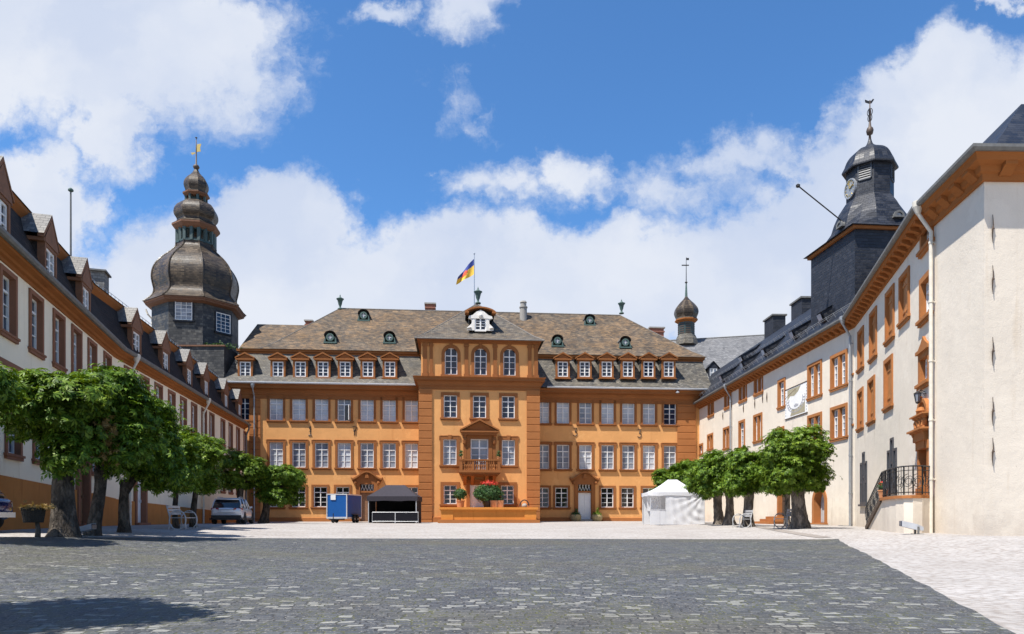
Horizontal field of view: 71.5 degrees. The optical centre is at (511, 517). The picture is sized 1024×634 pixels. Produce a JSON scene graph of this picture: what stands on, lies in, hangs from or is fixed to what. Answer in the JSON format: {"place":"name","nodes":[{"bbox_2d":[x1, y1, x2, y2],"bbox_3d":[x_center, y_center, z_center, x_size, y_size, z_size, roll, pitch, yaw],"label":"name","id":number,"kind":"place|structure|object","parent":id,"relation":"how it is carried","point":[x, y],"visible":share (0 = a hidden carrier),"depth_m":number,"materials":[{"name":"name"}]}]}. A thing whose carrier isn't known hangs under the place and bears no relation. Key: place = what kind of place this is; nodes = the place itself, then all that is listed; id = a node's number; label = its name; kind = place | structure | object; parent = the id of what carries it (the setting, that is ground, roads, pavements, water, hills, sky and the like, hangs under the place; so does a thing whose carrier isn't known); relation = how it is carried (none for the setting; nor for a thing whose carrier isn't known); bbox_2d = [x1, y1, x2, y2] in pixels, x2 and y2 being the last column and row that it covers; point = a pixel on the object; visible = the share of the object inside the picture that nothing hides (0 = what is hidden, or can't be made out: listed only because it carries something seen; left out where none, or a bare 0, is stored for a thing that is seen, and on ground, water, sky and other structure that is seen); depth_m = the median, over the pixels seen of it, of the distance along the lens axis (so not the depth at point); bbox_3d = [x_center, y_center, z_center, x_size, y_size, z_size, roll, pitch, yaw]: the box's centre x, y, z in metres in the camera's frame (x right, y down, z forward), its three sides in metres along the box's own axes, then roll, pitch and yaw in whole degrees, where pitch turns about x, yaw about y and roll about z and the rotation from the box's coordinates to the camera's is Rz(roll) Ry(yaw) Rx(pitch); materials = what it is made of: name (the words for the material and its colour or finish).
{"place":"outdoors","nodes":[
{"label":"outdoors","id":0,"kind":"place"},
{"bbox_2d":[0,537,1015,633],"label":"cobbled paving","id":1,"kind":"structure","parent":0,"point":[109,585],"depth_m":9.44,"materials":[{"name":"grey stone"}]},
{"bbox_2d":[0,361,32,427],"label":"chestnut tree","id":2,"kind":"object","parent":1,"relation":"on","point":[11,392],"visible":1,"depth_m":16.04,"materials":[{"name":"green plant"}]},
{"bbox_2d":[9,500,55,536],"bbox_3d":[-11.908,0.077,17.772,1.009,1.045,0.741,0,0,0],"label":"basket planter","id":3,"kind":"object","parent":1,"relation":"on","point":[35,514],"visible":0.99,"depth_m":17.67,"materials":[{"name":"black metal"}]},
{"bbox_2d":[0,365,122,537],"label":"chestnut tree","id":4,"kind":"object","parent":1,"relation":"on","point":[59,413],"visible":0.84,"depth_m":18.04,"materials":[{"name":"green plant"}]},
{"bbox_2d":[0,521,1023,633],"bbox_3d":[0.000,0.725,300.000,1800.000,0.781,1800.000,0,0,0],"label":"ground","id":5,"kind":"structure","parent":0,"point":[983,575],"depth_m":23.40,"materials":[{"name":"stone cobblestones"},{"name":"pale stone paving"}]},
{"bbox_2d":[0,491,15,527],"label":"parked car","id":6,"kind":"object","parent":5,"relation":"on","point":[6,504],"visible":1,"depth_m":19.46,"materials":[{"name":"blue metal"}]},
{"bbox_2d":[70,360,173,535],"bbox_3d":[-10.863,-1.792,19.820,2.629,5.094,2.568,0,0,0],"label":"chestnut tree","id":7,"kind":"object","parent":5,"relation":"on","point":[136,423],"visible":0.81,"depth_m":19.51,"materials":[{"name":"green plant"}]},
{"bbox_2d":[0,156,250,529],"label":"palace wing","id":8,"kind":"structure","parent":5,"relation":"on","point":[62,309],"depth_m":29.00,"materials":[{"name":"paint"}]},
{"bbox_2d":[0,263,20,344],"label":"window","id":9,"kind":"structure","parent":8,"relation":"in","point":[8,280],"depth_m":21.89,"materials":[{"name":"stone"}]},
{"bbox_2d":[3,433,25,461],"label":"window","id":10,"kind":"structure","parent":8,"relation":"in","point":[13,451],"depth_m":22.14,"materials":[{"name":"stone"}]},
{"bbox_2d":[27,288,46,360],"bbox_3d":[-15.995,-6.442,23.763,0.350,2.097,1.460,0,0,-16],"label":"window","id":11,"kind":"structure","parent":8,"relation":"in","point":[35,346],"depth_m":24.15,"materials":[{"name":"stone"}]},
{"bbox_2d":[52,308,67,373],"bbox_3d":[-16.651,-6.442,25.983,0.350,2.097,1.460,0,0,-16],"label":"window","id":12,"kind":"structure","parent":8,"relation":"in","point":[58,320],"depth_m":26.38,"materials":[{"name":"stone"}]},
{"bbox_2d":[70,323,82,374],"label":"window","id":13,"kind":"structure","parent":8,"relation":"in","point":[76,334],"depth_m":28.43,"materials":[{"name":"stone"}]},
{"bbox_2d":[75,456,90,526],"bbox_3d":[-17.387,-1.162,28.777,0.560,3.440,1.730,0,0,-16],"label":"doorway","id":14,"kind":"structure","parent":8,"relation":"in","point":[84,490],"depth_m":29.34,"materials":[{"name":"wood"}]},
{"bbox_2d":[87,337,97,371],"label":"window","id":15,"kind":"structure","parent":8,"relation":"in","point":[92,348],"depth_m":30.51,"materials":[{"name":"stone"}]},
{"bbox_2d":[133,482,150,524],"bbox_3d":[-19.355,-1.050,36.978,0.560,3.240,1.680,0,0,-9],"label":"doorway","id":16,"kind":"structure","parent":8,"relation":"in","point":[140,498],"depth_m":37.51,"materials":[{"name":"stone"}]},
{"bbox_2d":[116,399,195,532],"bbox_3d":[-11.435,-1.506,22.423,2.409,4.452,2.582,0,0,0],"label":"chestnut tree","id":17,"kind":"object","parent":5,"relation":"on","point":[165,471],"visible":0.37,"depth_m":22.28,"materials":[{"name":"green plant"}]},
{"bbox_2d":[166,505,197,529],"bbox_3d":[-12.662,-0.002,27.295,0.737,0.944,1.294,0,0,-6],"label":"garden bench","id":18,"kind":"object","parent":5,"relation":"on","point":[179,512],"visible":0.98,"depth_m":26.98,"materials":[{"name":"grey metal"}]},
{"bbox_2d":[161,423,206,528],"bbox_3d":[-13.312,-1.583,28.074,2.554,4.523,2.648,0,0,0],"label":"chestnut tree","id":19,"kind":"object","parent":5,"relation":"on","point":[195,462],"visible":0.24,"depth_m":27.84,"materials":[{"name":"green plant"}]},
{"bbox_2d":[142,137,246,377],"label":"octagonal tower","id":20,"kind":"structure","parent":5,"relation":"on","point":[190,301],"depth_m":63.53,"materials":[{"name":"stone"}]},
{"bbox_2d":[172,301,193,321],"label":"window","id":21,"kind":"structure","parent":20,"relation":"in","point":[183,311],"depth_m":62.56,"materials":[{"name":"glass"}]},
{"bbox_2d":[214,310,231,335],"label":"window","id":22,"kind":"structure","parent":20,"relation":"in","point":[223,321],"depth_m":64.46,"materials":[{"name":"glass"}]},
{"bbox_2d":[179,425,228,526],"bbox_3d":[-13.462,-1.650,30.571,2.694,4.629,2.672,0,0,24],"label":"chestnut tree","id":23,"kind":"object","parent":5,"relation":"on","point":[213,454],"visible":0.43,"depth_m":30.44,"materials":[{"name":"green plant"}]},
{"bbox_2d":[209,497,253,523],"bbox_3d":[-17.801,-0.440,45.438,2.200,1.719,4.640,0,0,-11],"label":"parked car","id":24,"kind":"object","parent":5,"relation":"on","point":[223,510],"visible":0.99,"depth_m":43.37,"materials":[{"name":"silver metal"}]},
{"bbox_2d":[217,447,270,523],"bbox_3d":[-18.621,-2.096,48.969,4.144,5.510,3.826,0,0,0],"label":"chestnut tree","id":25,"kind":"object","parent":5,"relation":"on","point":[250,468],"visible":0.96,"depth_m":48.29,"materials":[{"name":"green plant"}]},
{"bbox_2d":[250,463,307,522],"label":"chestnut tree","id":26,"kind":"object","parent":5,"relation":"on","point":[281,487],"visible":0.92,"depth_m":49.62,"materials":[{"name":"green plant"}]},
{"bbox_2d":[326,494,361,522],"bbox_3d":[-13.516,-0.719,56.492,1.875,2.281,4.446,0,0,9],"label":"box trailer","id":27,"kind":"object","parent":5,"relation":"on","point":[342,506],"visible":1,"depth_m":55.53,"materials":[{"name":"metal"}]},
{"bbox_2d":[367,485,421,522],"bbox_3d":[-9.268,-1.070,56.500,3.895,3.019,3.000,0,0,0],"label":"canopy tent","id":28,"kind":"object","parent":5,"relation":"on","point":[395,498],"visible":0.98,"depth_m":56.28,"materials":[{"name":"black fabric"}]},
{"bbox_2d":[224,288,710,522],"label":"palace","id":29,"kind":"structure","parent":5,"relation":"on","point":[566,415],"depth_m":63.90,"materials":[{"name":"orange paint"}]},
{"bbox_2d":[266,395,285,422],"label":"window","id":30,"kind":"structure","parent":29,"relation":"in","point":[275,407],"depth_m":63.26,"materials":[{"name":"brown glass"}]},
{"bbox_2d":[266,439,285,468],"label":"window","id":31,"kind":"structure","parent":29,"relation":"in","point":[275,447],"depth_m":63.26,"materials":[{"name":"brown glass"}]},
{"bbox_2d":[289,395,308,422],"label":"window","id":32,"kind":"structure","parent":29,"relation":"in","point":[298,407],"depth_m":63.41,"materials":[{"name":"brown glass"}]},
{"bbox_2d":[289,439,308,469],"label":"window","id":33,"kind":"structure","parent":29,"relation":"in","point":[298,447],"depth_m":63.41,"materials":[{"name":"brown glass"}]},
{"bbox_2d":[310,485,328,508],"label":"window","id":34,"kind":"structure","parent":29,"relation":"in","point":[318,492],"depth_m":63.56,"materials":[{"name":"brown glass"}]},
{"bbox_2d":[311,396,330,422],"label":"window","id":35,"kind":"structure","parent":29,"relation":"in","point":[321,407],"depth_m":63.60,"materials":[{"name":"brown glass"}]},
{"bbox_2d":[311,440,331,469],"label":"window","id":36,"kind":"structure","parent":29,"relation":"in","point":[321,449],"depth_m":63.56,"materials":[{"name":"grey glass"}]},
{"bbox_2d":[334,396,353,422],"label":"window","id":37,"kind":"structure","parent":29,"relation":"in","point":[343,408],"depth_m":63.72,"materials":[{"name":"brown stone"}]},
{"bbox_2d":[334,440,353,469],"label":"window","id":38,"kind":"structure","parent":29,"relation":"in","point":[343,448],"depth_m":63.74,"materials":[{"name":"glass"}]},
{"bbox_2d":[357,396,376,423],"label":"window","id":39,"kind":"structure","parent":29,"relation":"in","point":[366,408],"depth_m":63.94,"materials":[{"name":"glass"}]},
{"bbox_2d":[357,440,376,469],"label":"window","id":40,"kind":"structure","parent":29,"relation":"in","point":[366,448],"depth_m":63.92,"materials":[{"name":"grey glass"}]},
{"bbox_2d":[351,471,382,520],"bbox_3d":[-12.990,-1.922,63.741,2.780,4.521,0.610,0,0,-5],"label":"doorway","id":41,"kind":"structure","parent":29,"relation":"in","point":[366,482],"depth_m":63.72,"materials":[{"name":"brown stone"}]},
{"bbox_2d":[379,397,398,423],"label":"window","id":42,"kind":"structure","parent":29,"relation":"in","point":[388,408],"depth_m":64.08,"materials":[{"name":"grey glass"}]},
{"bbox_2d":[379,440,398,469],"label":"window","id":43,"kind":"structure","parent":29,"relation":"in","point":[388,448],"depth_m":64.08,"materials":[{"name":"glass"}]},
{"bbox_2d":[401,398,418,423],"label":"window","id":44,"kind":"structure","parent":29,"relation":"in","point":[409,409],"depth_m":64.27,"materials":[{"name":"grey glass"}]},
{"bbox_2d":[401,440,418,469],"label":"window","id":45,"kind":"structure","parent":29,"relation":"in","point":[410,448],"depth_m":64.25,"materials":[{"name":"white glass"}]},
{"bbox_2d":[439,435,460,467],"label":"window","id":46,"kind":"structure","parent":29,"relation":"in","point":[449,444],"depth_m":60.24,"materials":[{"name":"grey glass"}]},
{"bbox_2d":[440,482,459,506],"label":"window","id":47,"kind":"structure","parent":29,"relation":"in","point":[447,499],"depth_m":60.24,"materials":[{"name":"brown stone"}]},
{"bbox_2d":[440,392,460,419],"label":"window","id":48,"kind":"structure","parent":29,"relation":"in","point":[450,401],"depth_m":60.24,"materials":[{"name":"brown stone"}]},
{"bbox_2d":[441,343,460,375],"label":"window","id":49,"kind":"structure","parent":29,"relation":"in","point":[451,356],"depth_m":60.37,"materials":[{"name":"brown stone"}]},
{"bbox_2d":[469,392,489,420],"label":"window","id":50,"kind":"structure","parent":29,"relation":"in","point":[479,402],"depth_m":60.45,"materials":[{"name":"brown stone"}]},
{"bbox_2d":[460,419,498,469],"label":"balcony","id":51,"kind":"structure","parent":29,"relation":"in","point":[479,440],"depth_m":60.26,"materials":[{"name":"brown stone"}]},
{"bbox_2d":[470,343,490,376],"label":"window","id":52,"kind":"structure","parent":29,"relation":"in","point":[480,354],"depth_m":60.61,"materials":[{"name":"brown stone"}]},
{"bbox_2d":[490,496,503,506],"bbox_3d":[-1.224,-1.327,57.345,1.197,1.019,1.002,0,0,0],"label":"flower tub","id":53,"kind":"object","parent":29,"relation":"on","point":[499,502],"visible":0.94,"depth_m":56.91,"materials":[{"name":"ceramic"}]},
{"bbox_2d":[473,480,504,506],"bbox_3d":[-1.911,-1.923,57.511,2.665,2.210,2.234,0,0,0],"label":"flowering shrub","id":54,"kind":"object","parent":53,"relation":"in","point":[486,493],"visible":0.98,"depth_m":57.02,"materials":[{"name":"green plant"}]},
{"bbox_2d":[498,482,517,506],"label":"window","id":55,"kind":"structure","parent":29,"relation":"in","point":[509,489],"depth_m":60.68,"materials":[{"name":"brown stone"}]},
{"bbox_2d":[498,393,518,420],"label":"window","id":56,"kind":"structure","parent":29,"relation":"in","point":[508,402],"depth_m":60.67,"materials":[{"name":"brown stone"}]},
{"bbox_2d":[498,436,518,467],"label":"window","id":57,"kind":"structure","parent":29,"relation":"in","point":[508,445],"depth_m":60.68,"materials":[{"name":"grey glass"}]},
{"bbox_2d":[499,344,519,376],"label":"window","id":58,"kind":"structure","parent":29,"relation":"in","point":[509,355],"depth_m":60.82,"materials":[{"name":"brown stone"}]},
{"bbox_2d":[540,399,551,425],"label":"window","id":59,"kind":"structure","parent":29,"relation":"in","point":[545,408],"depth_m":65.31,"materials":[{"name":"grey glass"}]},
{"bbox_2d":[540,485,551,509],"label":"window","id":60,"kind":"structure","parent":29,"relation":"in","point":[545,491],"depth_m":65.31,"materials":[{"name":"brown stone"}]},
{"bbox_2d":[540,442,552,470],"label":"window","id":61,"kind":"structure","parent":29,"relation":"in","point":[545,447],"depth_m":65.29,"materials":[{"name":"grey glass"}]},
{"bbox_2d":[552,486,570,509],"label":"window","id":62,"kind":"structure","parent":29,"relation":"in","point":[561,494],"depth_m":65.41,"materials":[{"name":"brown stone"}]},
{"bbox_2d":[554,399,572,425],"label":"window","id":63,"kind":"structure","parent":29,"relation":"in","point":[563,411],"depth_m":65.44,"materials":[{"name":"grey glass"}]},
{"bbox_2d":[554,442,572,470],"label":"window","id":64,"kind":"structure","parent":29,"relation":"in","point":[563,450],"depth_m":65.41,"materials":[{"name":"grey glass"}]},
{"bbox_2d":[570,471,599,520],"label":"doorway","id":65,"kind":"structure","parent":29,"relation":"in","point":[584,483],"depth_m":65.39,"materials":[{"name":"brown stone"}]},
{"bbox_2d":[576,400,594,425],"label":"window","id":66,"kind":"structure","parent":29,"relation":"in","point":[585,411],"depth_m":65.63,"materials":[{"name":"glass"}]},
{"bbox_2d":[576,442,594,470],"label":"window","id":67,"kind":"structure","parent":29,"relation":"in","point":[585,450],"depth_m":65.60,"materials":[{"name":"glass"}]},
{"bbox_2d":[598,400,616,425],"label":"window","id":68,"kind":"structure","parent":29,"relation":"in","point":[607,411],"depth_m":65.79,"materials":[{"name":"glass"}]},
{"bbox_2d":[598,442,616,471],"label":"window","id":69,"kind":"structure","parent":29,"relation":"in","point":[607,450],"depth_m":65.77,"materials":[{"name":"glass"}]},
{"bbox_2d":[599,486,616,509],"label":"window","id":70,"kind":"structure","parent":29,"relation":"in","point":[607,494],"depth_m":65.79,"materials":[{"name":"brown stone"}]},
{"bbox_2d":[618,486,636,509],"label":"window","id":71,"kind":"structure","parent":29,"relation":"in","point":[627,494],"depth_m":65.94,"materials":[{"name":"brown stone"}]},
{"bbox_2d":[619,400,637,426],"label":"window","id":72,"kind":"structure","parent":29,"relation":"in","point":[628,412],"depth_m":65.97,"materials":[{"name":"grey glass"}]},
{"bbox_2d":[619,442,637,471],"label":"window","id":73,"kind":"structure","parent":29,"relation":"in","point":[628,450],"depth_m":65.94,"materials":[{"name":"white glass"}]},
{"bbox_2d":[640,400,658,426],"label":"window","id":74,"kind":"structure","parent":29,"relation":"in","point":[648,411],"depth_m":66.13,"materials":[{"name":"grey glass"}]},
{"bbox_2d":[640,443,658,471],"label":"window","id":75,"kind":"structure","parent":29,"relation":"in","point":[648,450],"depth_m":66.13,"materials":[{"name":"white glass"}]},
{"bbox_2d":[661,443,676,468],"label":"window","id":76,"kind":"structure","parent":29,"relation":"in","point":[669,450],"depth_m":66.29,"materials":[{"name":"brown glass"}]},
{"bbox_2d":[661,401,678,426],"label":"window","id":77,"kind":"structure","parent":29,"relation":"in","point":[669,411],"depth_m":66.31,"materials":[{"name":"brown glass"}]},
{"bbox_2d":[641,480,704,524],"bbox_3d":[11.068,-1.055,48.997,3.765,3.106,3.006,0,0,0],"label":"canopy tent","id":78,"kind":"object","parent":5,"relation":"on","point":[669,502],"visible":0.97,"depth_m":47.55,"materials":[{"name":"white fabric"}]},
{"bbox_2d":[665,458,696,484],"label":"chestnut tree","id":79,"kind":"object","parent":5,"relation":"on","point":[674,471],"visible":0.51,"depth_m":52.38,"materials":[{"name":"green plant"}]},
{"bbox_2d":[681,461,723,524],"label":"chestnut tree","id":80,"kind":"object","parent":5,"relation":"on","point":[691,488],"visible":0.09,"depth_m":44.74,"materials":[{"name":"green plant"}]},
{"bbox_2d":[689,449,736,525],"bbox_3d":[12.236,-1.691,42.067,3.648,4.790,3.331,0,0,0],"label":"chestnut tree","id":81,"kind":"object","parent":5,"relation":"on","point":[711,469],"visible":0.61,"depth_m":41.52,"materials":[{"name":"green plant"}]},
{"bbox_2d":[671,258,763,377],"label":"building","id":82,"kind":"structure","parent":5,"relation":"on","point":[718,352],"depth_m":77.61,"materials":[{"name":"stone"}]},
{"bbox_2d":[719,445,766,526],"bbox_3d":[12.746,-1.603,38.038,3.117,4.672,3.192,0,0,0],"label":"chestnut tree","id":83,"kind":"object","parent":5,"relation":"on","point":[739,481],"visible":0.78,"depth_m":37.41,"materials":[{"name":"green plant"}]},
{"bbox_2d":[750,424,842,528],"bbox_3d":[12.737,-1.736,31.949,3.853,4.974,3.845,0,0,0],"label":"chestnut tree","id":84,"kind":"object","parent":5,"relation":"on","point":[794,464],"visible":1,"depth_m":31.15,"materials":[{"name":"green plant"}]},
{"bbox_2d":[693,104,1023,535],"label":"castle wing","id":85,"kind":"structure","parent":5,"relation":"on","point":[934,309],"depth_m":24.89,"materials":[{"name":"white plaster"},{"name":"dark slate"},{"name":"orange timber"}]},
{"bbox_2d":[752,412,762,443],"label":"window","id":86,"kind":"structure","parent":85,"relation":"in","point":[757,418],"depth_m":51.67,"materials":[{"name":"stone"}]},
{"bbox_2d":[754,496,784,523],"bbox_3d":[17.466,-1.098,47.601,1.600,3.240,2.660,0,0,-1],"label":"doorway","id":87,"kind":"structure","parent":85,"relation":"in","point":[780,500],"depth_m":47.58,"materials":[{"name":"stone"}]},
{"bbox_2d":[776,377,785,410],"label":"window","id":88,"kind":"structure","parent":85,"relation":"in","point":[781,384],"depth_m":47.72,"materials":[{"name":"stone"}]},
{"bbox_2d":[806,359,822,401],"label":"window","id":89,"kind":"structure","parent":85,"relation":"in","point":[814,370],"depth_m":42.47,"materials":[{"name":"stone"}]},
{"bbox_2d":[810,491,827,524],"bbox_3d":[18.086,-0.692,41.826,1.050,2.536,2.350,0,0,-1],"label":"arched doorway","id":90,"kind":"structure","parent":85,"relation":"in","point":[819,500],"depth_m":42.44,"materials":[{"name":"stone"}]},
{"bbox_2d":[828,348,848,392],"bbox_3d":[18.224,-8.137,39.499,0.310,2.052,2.101,0,0,-1],"label":"window","id":91,"kind":"structure","parent":85,"relation":"in","point":[838,361],"depth_m":39.40,"materials":[{"name":"stone"}]},
{"bbox_2d":[828,402,848,442],"bbox_3d":[18.224,-5.254,39.499,0.310,1.973,2.101,0,0,-1],"label":"window","id":92,"kind":"structure","parent":85,"relation":"in","point":[839,413],"depth_m":39.40,"materials":[{"name":"stone"}]},
{"bbox_2d":[803,99,906,328],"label":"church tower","id":93,"kind":"structure","parent":85,"relation":"on","point":[844,258],"depth_m":40.28,"materials":[{"name":"stone"}]},
{"bbox_2d":[855,325,863,374],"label":"window","id":94,"kind":"structure","parent":85,"relation":"in","point":[860,334],"depth_m":36.42,"materials":[{"name":"stone"}]},
{"bbox_2d":[855,386,863,432],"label":"window","id":95,"kind":"structure","parent":85,"relation":"in","point":[860,393],"depth_m":36.40,"materials":[{"name":"stone"}]},
{"bbox_2d":[858,452,866,505],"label":"window","id":96,"kind":"structure","parent":85,"relation":"in","point":[863,466],"depth_m":35.65,"materials":[{"name":"glass"}]},
{"bbox_2d":[865,374,875,426],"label":"window","id":97,"kind":"structure","parent":85,"relation":"in","point":[871,418],"depth_m":34.11,"materials":[{"name":"stone"}]},
{"bbox_2d":[867,305,877,364],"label":"window","id":98,"kind":"structure","parent":85,"relation":"in","point":[873,353],"depth_m":33.68,"materials":[{"name":"stone"}]},
{"bbox_2d":[881,353,893,413],"bbox_3d":[16.176,-5.708,30.394,0.360,2.289,1.720,0,0,16],"label":"window","id":99,"kind":"structure","parent":85,"relation":"in","point":[888,404],"depth_m":30.76,"materials":[{"name":"stone"}]},
{"bbox_2d":[883,283,894,346],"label":"window","id":100,"kind":"structure","parent":85,"relation":"in","point":[890,294],"depth_m":30.36,"materials":[{"name":"stone"}]},
{"bbox_2d":[887,437,897,492],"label":"window","id":101,"kind":"structure","parent":85,"relation":"in","point":[892,453],"depth_m":29.89,"materials":[{"name":"glass"}]},
{"bbox_2d":[896,265,910,329],"bbox_3d":[15.443,-8.593,27.831,0.360,2.044,1.720,0,0,16],"label":"window","id":102,"kind":"structure","parent":85,"relation":"in","point":[904,314],"depth_m":27.97,"materials":[{"name":"stone"}]},
{"bbox_2d":[914,336,928,391],"bbox_3d":[14.643,-5.501,25.155,0.370,1.843,1.560,0,0,16],"label":"window","id":103,"kind":"structure","parent":85,"relation":"in","point":[922,353],"depth_m":25.35,"materials":[{"name":"stone"}]},
{"bbox_2d":[915,269,933,327],"bbox_3d":[14.596,-7.710,24.986,0.370,1.725,1.660,0,0,16],"label":"window","id":104,"kind":"structure","parent":85,"relation":"in","point":[924,281],"depth_m":25.46,"materials":[{"name":"stone"}]},
{"bbox_2d":[916,227,934,258],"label":"window","id":105,"kind":"structure","parent":85,"relation":"in","point":[924,239],"depth_m":25.32,"materials":[{"name":"stone"}]},
{"bbox_2d":[865,465,929,532],"bbox_3d":[14.583,-0.077,27.246,1.254,3.353,7.375,0,0,16],"label":"outside stair","id":106,"kind":"object","parent":5,"relation":"on","point":[888,513],"visible":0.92,"depth_m":24.42,"materials":[{"name":"beige stone"}]},
{"bbox_2d":[0,0,1023,347],"label":"sky","id":107,"kind":"structure","parent":0,"point":[363,152],"materials":[{"name":"blue"}]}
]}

